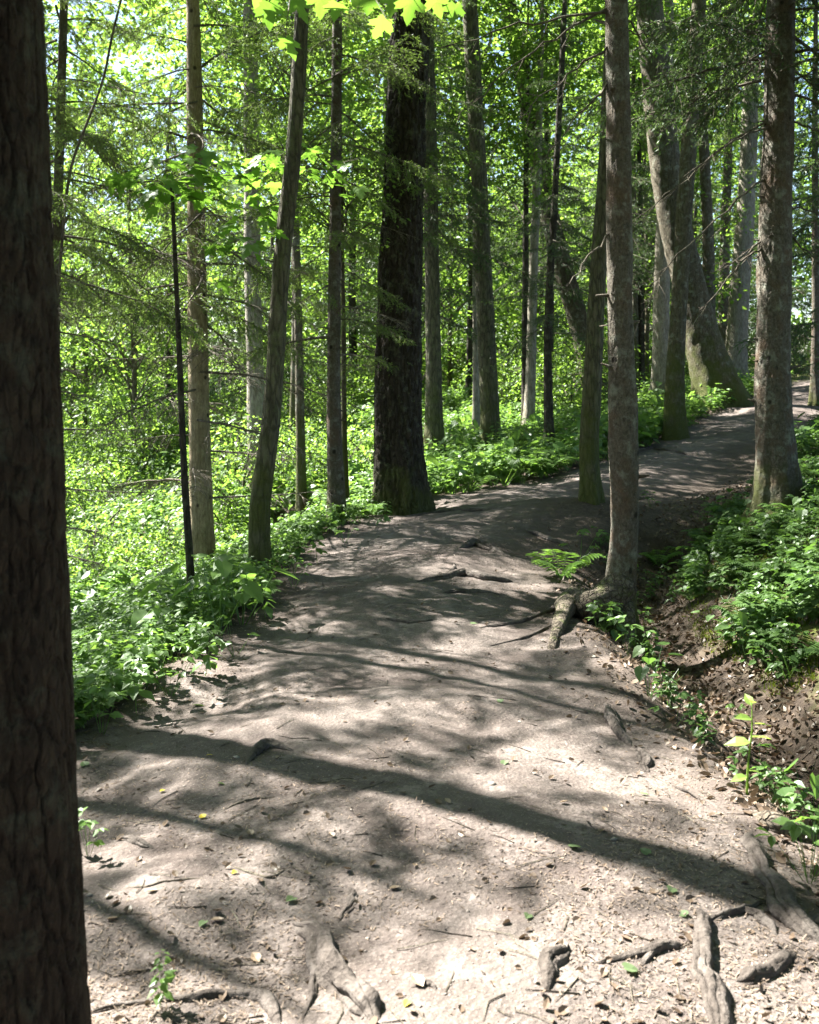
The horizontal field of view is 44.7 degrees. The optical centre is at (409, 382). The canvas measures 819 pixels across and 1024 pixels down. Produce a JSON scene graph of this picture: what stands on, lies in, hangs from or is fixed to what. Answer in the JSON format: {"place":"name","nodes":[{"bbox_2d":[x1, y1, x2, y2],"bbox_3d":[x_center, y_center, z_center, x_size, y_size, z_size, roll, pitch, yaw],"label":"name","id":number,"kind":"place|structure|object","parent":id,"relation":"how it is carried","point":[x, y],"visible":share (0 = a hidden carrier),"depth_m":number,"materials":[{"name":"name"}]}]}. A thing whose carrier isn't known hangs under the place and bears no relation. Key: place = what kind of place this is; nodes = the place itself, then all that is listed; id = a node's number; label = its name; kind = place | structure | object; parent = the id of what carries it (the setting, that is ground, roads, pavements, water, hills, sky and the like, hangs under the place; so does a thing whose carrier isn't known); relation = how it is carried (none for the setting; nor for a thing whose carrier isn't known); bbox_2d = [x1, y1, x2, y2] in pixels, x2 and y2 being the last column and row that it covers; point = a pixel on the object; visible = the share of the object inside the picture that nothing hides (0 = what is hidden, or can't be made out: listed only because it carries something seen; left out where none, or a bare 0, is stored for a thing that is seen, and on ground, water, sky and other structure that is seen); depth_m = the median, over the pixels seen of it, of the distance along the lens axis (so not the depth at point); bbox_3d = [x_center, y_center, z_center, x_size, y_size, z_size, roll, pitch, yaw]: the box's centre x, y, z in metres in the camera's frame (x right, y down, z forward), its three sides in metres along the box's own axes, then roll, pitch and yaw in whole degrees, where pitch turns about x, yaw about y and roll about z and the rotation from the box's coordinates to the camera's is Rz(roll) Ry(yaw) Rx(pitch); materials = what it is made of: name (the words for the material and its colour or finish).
{"place":"outdoors","nodes":[
{"label":"outdoors","id":0,"kind":"place"},
{"bbox_2d":[44,0,818,365],"label":"sky","id":1,"kind":"structure","parent":0,"point":[117,65],"materials":[{"name":"white"}]},
{"bbox_2d":[63,358,818,1023],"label":"ground","id":2,"kind":"structure","parent":0,"point":[721,442],"depth_m":3.85,"materials":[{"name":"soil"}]},
{"bbox_2d":[0,0,91,1023],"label":"tree","id":3,"kind":"object","parent":2,"relation":"on","point":[43,964],"visible":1,"depth_m":2.06,"materials":[{"name":"brown plant"}]},
{"bbox_2d":[252,0,465,61],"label":"maple branch","id":4,"kind":"object","parent":3,"relation":"attached to","point":[269,9],"visible":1,"depth_m":3.60,"materials":[{"name":"green plant"}]},
{"bbox_2d":[51,0,121,359],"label":"dead sapling","id":5,"kind":"object","parent":2,"relation":"on","point":[75,154],"visible":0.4,"depth_m":7.37,"materials":[{"name":"brown wood"}]},
{"bbox_2d":[48,0,155,344],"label":"spruce tree","id":6,"kind":"object","parent":2,"relation":"on","point":[71,206],"visible":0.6,"depth_m":7.10,"materials":[{"name":"green plant"}]},
{"bbox_2d":[75,673,128,733],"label":"herb plant","id":7,"kind":"object","parent":2,"relation":"on","point":[90,678],"visible":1,"depth_m":4.46,"materials":[{"name":"green plant"}]},
{"bbox_2d":[65,434,177,530],"bbox_3d":[-5.998,2.162,20.085,3.552,2.288,3.251,0,0,-35],"label":"shrub","id":8,"kind":"object","parent":2,"relation":"on","point":[97,468],"visible":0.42,"depth_m":19.87,"materials":[{"name":"green plant"}]},
{"bbox_2d":[60,147,184,452],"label":"broadleaf tree","id":9,"kind":"object","parent":2,"relation":"on","point":[70,382],"visible":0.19,"depth_m":26.63,"materials":[{"name":"green plant"}]},
{"bbox_2d":[66,502,184,592],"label":"shrub","id":10,"kind":"object","parent":2,"relation":"on","point":[99,551],"visible":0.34,"depth_m":12.81,"materials":[{"name":"green plant"}]},
{"bbox_2d":[66,486,184,583],"bbox_3d":[-4.459,2.734,14.693,3.006,2.262,2.772,0,0,43],"label":"shrub","id":11,"kind":"object","parent":2,"relation":"on","point":[109,519],"visible":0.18,"depth_m":14.61,"materials":[{"name":"green plant"}]},
{"bbox_2d":[64,386,188,479],"bbox_3d":[-6.280,1.342,23.318,3.429,2.581,3.162,0,0,-20],"label":"shrub","id":12,"kind":"object","parent":2,"relation":"on","point":[124,444],"visible":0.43,"depth_m":22.98,"materials":[{"name":"green plant"}]},
{"bbox_2d":[44,0,212,576],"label":"spruce tree","id":13,"kind":"object","parent":2,"relation":"on","point":[101,144],"visible":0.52,"depth_m":8.97,"materials":[{"name":"green plant"}]},
{"bbox_2d":[75,398,188,483],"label":"shrub","id":14,"kind":"object","parent":2,"relation":"on","point":[147,452],"visible":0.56,"depth_m":22.49,"materials":[{"name":"green plant"}]},
{"bbox_2d":[51,106,219,448],"bbox_3d":[-10.043,-2.769,29.514,7.654,11.175,7.549,0,0,22],"label":"broadleaf tree","id":15,"kind":"object","parent":2,"relation":"on","point":[73,364],"visible":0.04,"depth_m":29.46,"materials":[{"name":"green plant"}]},
{"bbox_2d":[116,637,154,712],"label":"herb plant","id":16,"kind":"object","parent":2,"relation":"on","point":[134,691],"visible":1,"depth_m":4.73,"materials":[{"name":"green plant"}]},
{"bbox_2d":[64,367,215,460],"bbox_3d":[-6.502,1.014,24.809,3.482,2.842,3.776,0,0,20],"label":"shrub","id":17,"kind":"object","parent":2,"relation":"on","point":[146,393],"visible":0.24,"depth_m":24.43,"materials":[{"name":"green plant"}]},
{"bbox_2d":[52,94,264,467],"bbox_3d":[-6.428,-2.093,23.066,6.325,9.301,6.238,0,0,-24],"label":"broadleaf tree","id":18,"kind":"object","parent":2,"relation":"on","point":[134,396],"visible":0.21,"depth_m":22.72,"materials":[{"name":"green plant"}]},
{"bbox_2d":[147,949,176,1006],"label":"herb plant","id":19,"kind":"object","parent":2,"relation":"on","point":[163,986],"visible":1,"depth_m":2.39,"materials":[{"name":"green plant"}]},
{"bbox_2d":[97,89,236,426],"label":"spruce tree","id":20,"kind":"object","parent":2,"relation":"on","point":[168,352],"visible":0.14,"depth_m":26.93,"materials":[{"name":"green plant"}]},
{"bbox_2d":[105,142,262,586],"bbox_3d":[-1.893,0.109,8.297,1.252,4.158,1.014,0,0,0],"label":"maple sapling","id":21,"kind":"object","parent":2,"relation":"on","point":[198,198],"visible":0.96,"depth_m":8.28,"materials":[{"name":"green plant"}]},
{"bbox_2d":[91,988,281,1023],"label":"exposed root","id":22,"kind":"object","parent":2,"relation":"on","point":[266,1000],"visible":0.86,"depth_m":2.43,"materials":[{"name":"brown wood"}]},
{"bbox_2d":[129,493,247,567],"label":"shrub","id":23,"kind":"object","parent":2,"relation":"on","point":[220,526],"visible":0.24,"depth_m":14.04,"materials":[{"name":"green plant"}]},
{"bbox_2d":[190,625,225,675],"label":"herb plant","id":24,"kind":"object","parent":2,"relation":"on","point":[207,662],"visible":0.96,"depth_m":5.31,"materials":[{"name":"green plant"}]},
{"bbox_2d":[47,0,387,561],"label":"spruce tree","id":25,"kind":"object","parent":2,"relation":"on","point":[198,403],"visible":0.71,"depth_m":10.90,"materials":[{"name":"green plant"}]},
{"bbox_2d":[172,553,262,634],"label":"burdock plant","id":26,"kind":"object","parent":2,"relation":"on","point":[250,588],"visible":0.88,"depth_m":6.25,"materials":[{"name":"green plant"}]},
{"bbox_2d":[64,387,373,616],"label":"undergrowth","id":27,"kind":"object","parent":2,"relation":"on","point":[79,597],"visible":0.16,"depth_m":17.09,"materials":[{"name":"green plant"}]},
{"bbox_2d":[140,401,326,542],"bbox_3d":[-2.594,1.529,15.531,3.058,2.496,3.316,0,0,-25],"label":"shrub","id":28,"kind":"object","parent":2,"relation":"on","point":[228,489],"visible":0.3,"depth_m":15.26,"materials":[{"name":"green plant"}]},
{"bbox_2d":[83,0,388,501],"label":"tree","id":29,"kind":"object","parent":2,"relation":"on","point":[255,405],"visible":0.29,"depth_m":15.91,"materials":[{"name":"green plant"}]},
{"bbox_2d":[175,11,326,425],"bbox_3d":[-3.494,-3.352,21.691,3.746,10.301,3.538,0,0,-28],"label":"spruce tree","id":30,"kind":"object","parent":2,"relation":"on","point":[223,377],"visible":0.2,"depth_m":21.33,"materials":[{"name":"green plant"}]},
{"bbox_2d":[132,99,376,376],"bbox_3d":[-3.905,-3.331,28.164,7.069,9.668,5.335,0,0,32],"label":"broadleaf tree","id":31,"kind":"object","parent":2,"relation":"on","point":[308,235],"visible":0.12,"depth_m":27.79,"materials":[{"name":"green plant"}]},
{"bbox_2d":[213,553,298,624],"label":"burdock plant","id":32,"kind":"object","parent":2,"relation":"on","point":[245,598],"visible":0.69,"depth_m":6.53,"materials":[{"name":"green plant"}]},
{"bbox_2d":[71,479,465,729],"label":"undergrowth","id":33,"kind":"object","parent":2,"relation":"on","point":[101,648],"visible":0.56,"depth_m":7.10,"materials":[{"name":"green plant"}]},
{"bbox_2d":[202,0,372,575],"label":"maple tree","id":34,"kind":"object","parent":2,"relation":"on","point":[259,536],"visible":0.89,"depth_m":8.34,"materials":[{"name":"green plant"}]},
{"bbox_2d":[133,0,457,444],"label":"broadleaf tree","id":35,"kind":"object","parent":2,"relation":"on","point":[234,197],"visible":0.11,"depth_m":19.21,"materials":[{"name":"green plant"}]},
{"bbox_2d":[230,358,370,432],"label":"shrub","id":36,"kind":"object","parent":2,"relation":"on","point":[317,399],"visible":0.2,"depth_m":20.95,"materials":[{"name":"green plant"}]},
{"bbox_2d":[178,0,432,515],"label":"tree","id":37,"kind":"object","parent":2,"relation":"on","point":[301,488],"visible":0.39,"depth_m":13.92,"materials":[{"name":"green plant"}]},
{"bbox_2d":[282,348,374,409],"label":"shrub","id":38,"kind":"object","parent":2,"relation":"on","point":[357,392],"visible":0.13,"depth_m":24.54,"materials":[{"name":"green plant"}]},
{"bbox_2d":[283,345,374,403],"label":"shrub","id":39,"kind":"object","parent":2,"relation":"on","point":[354,380],"visible":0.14,"depth_m":25.29,"materials":[{"name":"green plant"}]},
{"bbox_2d":[200,0,466,521],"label":"spruce tree","id":40,"kind":"object","parent":2,"relation":"on","point":[335,472],"visible":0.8,"depth_m":11.11,"materials":[{"name":"green plant"}]},
{"bbox_2d":[292,921,380,1022],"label":"exposed root","id":41,"kind":"object","parent":2,"relation":"on","point":[329,969],"visible":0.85,"depth_m":2.51,"materials":[{"name":"brown wood"}]},
{"bbox_2d":[303,53,381,399],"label":"spruce tree","id":42,"kind":"object","parent":2,"relation":"on","point":[352,302],"visible":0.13,"depth_m":26.90,"materials":[{"name":"green plant"}]},
{"bbox_2d":[247,117,444,513],"bbox_3d":[-0.847,-0.908,12.124,2.240,5.800,2.429,0,0,24],"label":"tree","id":43,"kind":"object","parent":2,"relation":"on","point":[319,213],"visible":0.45,"depth_m":12.12,"materials":[{"name":"green plant"}]},
{"bbox_2d":[278,406,443,505],"bbox_3d":[-0.632,1.174,15.892,3.018,1.944,2.762,0,0,41],"label":"shrub","id":44,"kind":"object","parent":2,"relation":"on","point":[366,439],"visible":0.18,"depth_m":15.75,"materials":[{"name":"green plant"}]},
{"bbox_2d":[259,0,548,189],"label":"broadleaf tree","id":45,"kind":"object","parent":2,"relation":"on","point":[351,51],"visible":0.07,"depth_m":21.51,"materials":[{"name":"green plant"}]},
{"bbox_2d":[328,0,480,515],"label":"tree","id":46,"kind":"object","parent":2,"relation":"on","point":[401,481],"visible":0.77,"depth_m":11.79,"materials":[{"name":"brown plant"}]},
{"bbox_2d":[319,27,504,354],"bbox_3d":[0.056,-3.491,18.647,3.187,10.301,3.236,0,0,36],"label":"spruce tree","id":47,"kind":"object","parent":2,"relation":"on","point":[451,322],"visible":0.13,"depth_m":18.51,"materials":[{"name":"green plant"}]},
{"bbox_2d":[302,54,545,380],"bbox_3d":[0.428,-4.370,27.164,7.283,10.878,7.470,0,0,-25],"label":"broadleaf tree","id":48,"kind":"object","parent":2,"relation":"on","point":[452,277],"visible":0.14,"depth_m":26.20,"materials":[{"name":"green plant"}]},
{"bbox_2d":[43,0,818,392],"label":"distant woods","id":49,"kind":"object","parent":2,"relation":"on","point":[127,74],"visible":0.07,"depth_m":54.91,"materials":[{"name":"green plant"}]},
{"bbox_2d":[85,532,801,1023],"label":"pebbles","id":50,"kind":"object","parent":2,"relation":"on","point":[455,814],"visible":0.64,"depth_m":3.11,"materials":[{"name":"grey stone"}]},
{"bbox_2d":[349,0,544,458],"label":"tree","id":51,"kind":"object","parent":2,"relation":"on","point":[433,426],"visible":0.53,"depth_m":16.40,"materials":[{"name":"green plant"}]},
{"bbox_2d":[75,546,818,1023],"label":"soil crumbs","id":52,"kind":"object","parent":2,"relation":"on","point":[441,856],"visible":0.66,"depth_m":2.99,"materials":[{"name":"brown soil"}]},
{"bbox_2d":[77,522,818,1023],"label":"twig litter","id":53,"kind":"object","parent":2,"relation":"on","point":[415,838],"visible":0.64,"depth_m":3.03,"materials":[{"name":"brown wood"}]},
{"bbox_2d":[80,499,818,1023],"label":"leaf litter","id":54,"kind":"object","parent":2,"relation":"on","point":[562,1009],"visible":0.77,"depth_m":3.08,"materials":[{"name":"brown plant"}]},
{"bbox_2d":[358,109,543,398],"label":"broadleaf tree","id":55,"kind":"object","parent":2,"relation":"on","point":[449,379],"visible":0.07,"depth_m":30.66,"materials":[{"name":"green plant"}]},
{"bbox_2d":[416,568,512,581],"bbox_3d":[0.398,1.592,7.852,1.141,0.225,0.262,0,0,-20],"label":"exposed root","id":56,"kind":"object","parent":2,"relation":"on","point":[480,575],"visible":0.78,"depth_m":7.82,"materials":[{"name":"brown wood"}]},
{"bbox_2d":[423,1,522,394],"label":"spruce tree","id":57,"kind":"object","parent":2,"relation":"on","point":[469,351],"visible":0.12,"depth_m":26.92,"materials":[{"name":"green plant"}]},
{"bbox_2d":[363,0,589,445],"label":"tree","id":58,"kind":"object","parent":2,"relation":"on","point":[475,404],"visible":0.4,"depth_m":18.67,"materials":[{"name":"green plant"}]},
{"bbox_2d":[462,0,507,450],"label":"tree","id":59,"kind":"object","parent":2,"relation":"on","point":[488,391],"visible":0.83,"depth_m":17.38,"materials":[{"name":"brown plant"}]},
{"bbox_2d":[422,299,603,389],"bbox_3d":[2.855,-0.852,30.935,5.596,4.212,5.160,0,0,-16],"label":"shrub","id":60,"kind":"object","parent":2,"relation":"on","point":[502,339],"visible":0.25,"depth_m":30.60,"materials":[{"name":"green plant"}]},
{"bbox_2d":[434,0,604,426],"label":"tree","id":61,"kind":"object","parent":2,"relation":"on","point":[525,268],"visible":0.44,"depth_m":19.83,"materials":[{"name":"green plant"}]},
{"bbox_2d":[463,333,578,405],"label":"shrub","id":62,"kind":"object","parent":2,"relation":"on","point":[516,372],"visible":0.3,"depth_m":23.42,"materials":[{"name":"green plant"}]},
{"bbox_2d":[446,0,607,409],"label":"tree","id":63,"kind":"object","parent":2,"relation":"on","point":[579,315],"visible":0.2,"depth_m":21.81,"materials":[{"name":"brown plant"}]},
{"bbox_2d":[482,0,606,456],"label":"spruce tree","id":64,"kind":"object","parent":2,"relation":"on","point":[548,317],"visible":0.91,"depth_m":15.96,"materials":[{"name":"green plant"}]},
{"bbox_2d":[492,169,605,356],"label":"broadleaf tree","id":65,"kind":"object","parent":2,"relation":"on","point":[520,312],"visible":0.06,"depth_m":31.23,"materials":[{"name":"green plant"}]},
{"bbox_2d":[434,0,665,429],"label":"tree","id":66,"kind":"object","parent":2,"relation":"on","point":[530,391],"visible":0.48,"depth_m":19.40,"materials":[{"name":"green plant"}]},
{"bbox_2d":[306,368,794,521],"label":"undergrowth","id":67,"kind":"object","parent":2,"relation":"on","point":[491,461],"visible":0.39,"depth_m":16.14,"materials":[{"name":"green plant"}]},
{"bbox_2d":[538,943,570,989],"bbox_3d":[0.365,1.508,2.548,0.067,0.108,0.383,0,0,28],"label":"exposed root","id":68,"kind":"object","parent":2,"relation":"on","point":[552,959],"visible":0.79,"depth_m":2.53,"materials":[{"name":"brown wood"}]},
{"bbox_2d":[437,0,672,657],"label":"spruce tree","id":69,"kind":"object","parent":2,"relation":"on","point":[617,583],"visible":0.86,"depth_m":6.90,"materials":[{"name":"brown plant"}]},
{"bbox_2d":[469,0,649,391],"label":"spruce tree","id":70,"kind":"object","parent":2,"relation":"on","point":[563,223],"visible":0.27,"depth_m":21.42,"materials":[{"name":"green plant"}]},
{"bbox_2d":[525,549,605,579],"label":"fern plant","id":71,"kind":"object","parent":2,"relation":"on","point":[571,567],"visible":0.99,"depth_m":8.10,"materials":[{"name":"green plant"}]},
{"bbox_2d":[498,337,658,412],"bbox_3d":[3.597,-0.090,21.538,3.352,2.160,3.343,0,0,35],"label":"shrub","id":72,"kind":"object","parent":2,"relation":"on","point":[570,397],"visible":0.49,"depth_m":21.09,"materials":[{"name":"green plant"}]},
{"bbox_2d":[578,43,606,504],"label":"tree","id":73,"kind":"object","parent":2,"relation":"on","point":[591,490],"visible":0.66,"depth_m":10.83,"materials":[{"name":"brown plant"}]},
{"bbox_2d":[538,1,671,294],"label":"spruce tree","id":74,"kind":"object","parent":2,"relation":"on","point":[637,180],"visible":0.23,"depth_m":24.40,"materials":[{"name":"green plant"}]},
{"bbox_2d":[510,0,721,179],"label":"tree","id":75,"kind":"object","parent":2,"relation":"on","point":[645,145],"visible":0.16,"depth_m":25.65,"materials":[{"name":"green plant"}]},
{"bbox_2d":[594,939,682,977],"bbox_3d":[0.625,1.522,2.592,0.402,0.080,0.104,0,0,-30],"label":"exposed root","id":76,"kind":"object","parent":2,"relation":"on","point":[648,951],"visible":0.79,"depth_m":2.61,"materials":[{"name":"brown wood"}]},
{"bbox_2d":[576,4,701,392],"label":"spruce tree","id":77,"kind":"object","parent":2,"relation":"on","point":[641,300],"visible":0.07,"depth_m":26.96,"materials":[{"name":"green plant"}]},
{"bbox_2d":[548,0,746,393],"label":"tree","id":78,"kind":"object","parent":2,"relation":"on","point":[635,310],"visible":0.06,"depth_m":26.88,"materials":[{"name":"grey plant"}]},
{"bbox_2d":[558,107,757,384],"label":"broadleaf tree","id":79,"kind":"object","parent":2,"relation":"on","point":[647,312],"visible":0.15,"depth_m":28.10,"materials":[{"name":"green plant"}]},
{"bbox_2d":[548,0,812,404],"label":"tree","id":80,"kind":"object","parent":2,"relation":"on","point":[661,316],"visible":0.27,"depth_m":23.83,"materials":[{"name":"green plant"}]},
{"bbox_2d":[555,457,818,905],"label":"leaf litter","id":81,"kind":"object","parent":2,"relation":"on","point":[741,800],"visible":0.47,"depth_m":5.68,"materials":[{"name":"brown plant"}]},
{"bbox_2d":[570,0,818,537],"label":"spruce tree","id":82,"kind":"object","parent":2,"relation":"on","point":[777,476],"visible":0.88,"depth_m":9.18,"materials":[{"name":"green plant"}]},
{"bbox_2d":[635,0,753,409],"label":"tree","id":83,"kind":"object","parent":2,"relation":"on","point":[710,362],"visible":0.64,"depth_m":21.70,"materials":[{"name":"grey plant"}]},
{"bbox_2d":[588,0,811,317],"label":"tree","id":84,"kind":"object","parent":2,"relation":"on","point":[708,258],"visible":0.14,"depth_m":26.86,"materials":[{"name":"grey plant"}]},
{"bbox_2d":[585,488,818,833],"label":"undergrowth","id":85,"kind":"object","parent":2,"relation":"on","point":[784,794],"visible":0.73,"depth_m":4.85,"materials":[{"name":"green plant"}]},
{"bbox_2d":[661,0,753,440],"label":"tree","id":86,"kind":"object","parent":2,"relation":"on","point":[675,425],"visible":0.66,"depth_m":17.09,"materials":[{"name":"grey plant"}]},
{"bbox_2d":[692,9,763,343],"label":"tree","id":87,"kind":"object","parent":2,"relation":"on","point":[728,189],"visible":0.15,"depth_m":31.87,"materials":[{"name":"green plant"}]},
{"bbox_2d":[691,900,765,1023],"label":"exposed root","id":88,"kind":"object","parent":2,"relation":"on","point":[716,1000],"visible":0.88,"depth_m":2.54,"materials":[{"name":"brown wood"}]},
{"bbox_2d":[669,444,818,682],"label":"undergrowth","id":89,"kind":"object","parent":2,"relation":"on","point":[728,542],"visible":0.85,"depth_m":7.62,"materials":[{"name":"green plant"}]},
{"bbox_2d":[677,0,811,381],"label":"tree","id":90,"kind":"object","parent":2,"relation":"on","point":[737,322],"visible":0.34,"depth_m":28.77,"materials":[{"name":"grey plant"}]},
{"bbox_2d":[675,476,818,696],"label":"moss","id":91,"kind":"object","parent":2,"relation":"on","point":[812,676],"visible":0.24,"depth_m":6.62,"materials":[{"name":"green plant"}]},
{"bbox_2d":[724,694,769,794],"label":"sapling","id":92,"kind":"object","parent":2,"relation":"on","point":[737,740],"visible":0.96,"depth_m":3.81,"materials":[{"name":"green plant"}]},
{"bbox_2d":[714,32,811,366],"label":"spruce tree","id":93,"kind":"object","parent":2,"relation":"on","point":[753,313],"visible":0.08,"depth_m":33.65,"materials":[{"name":"green plant"}]},
{"bbox_2d":[735,949,797,985],"bbox_3d":[0.924,1.555,2.603,0.432,0.106,0.086,0,0,-31],"label":"exposed root","id":94,"kind":"object","parent":2,"relation":"on","point":[777,963],"visible":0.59,"depth_m":2.57,"materials":[{"name":"brown wood"}]},
{"bbox_2d":[734,71,818,379],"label":"spruce tree","id":95,"kind":"object","parent":2,"relation":"on","point":[803,228],"visible":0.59,"depth_m":16.66,"materials":[{"name":"green plant"}]},
{"bbox_2d":[740,0,818,405],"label":"tree","id":96,"kind":"object","parent":2,"relation":"on","point":[813,398],"visible":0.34,"depth_m":20.91,"materials":[{"name":"green wood"}]},
{"bbox_2d":[740,832,818,943],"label":"exposed root","id":97,"kind":"object","parent":2,"relation":"on","point":[786,909],"visible":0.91,"depth_m":2.95,"materials":[{"name":"brown wood"}]},
{"bbox_2d":[750,810,818,846],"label":"exposed root","id":98,"kind":"object","parent":2,"relation":"on","point":[765,817],"visible":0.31,"depth_m":3.46,"materials":[{"name":"brown wood"}]},
{"bbox_2d":[752,805,818,883],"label":"herb plant","id":99,"kind":"object","parent":2,"relation":"on","point":[795,829],"visible":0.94,"depth_m":3.10,"materials":[{"name":"green plant"}]},
{"bbox_2d":[794,402,818,464],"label":"undergrowth","id":100,"kind":"object","parent":2,"relation":"on","point":[805,439],"visible":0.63,"depth_m":13.94,"materials":[{"name":"green plant"}]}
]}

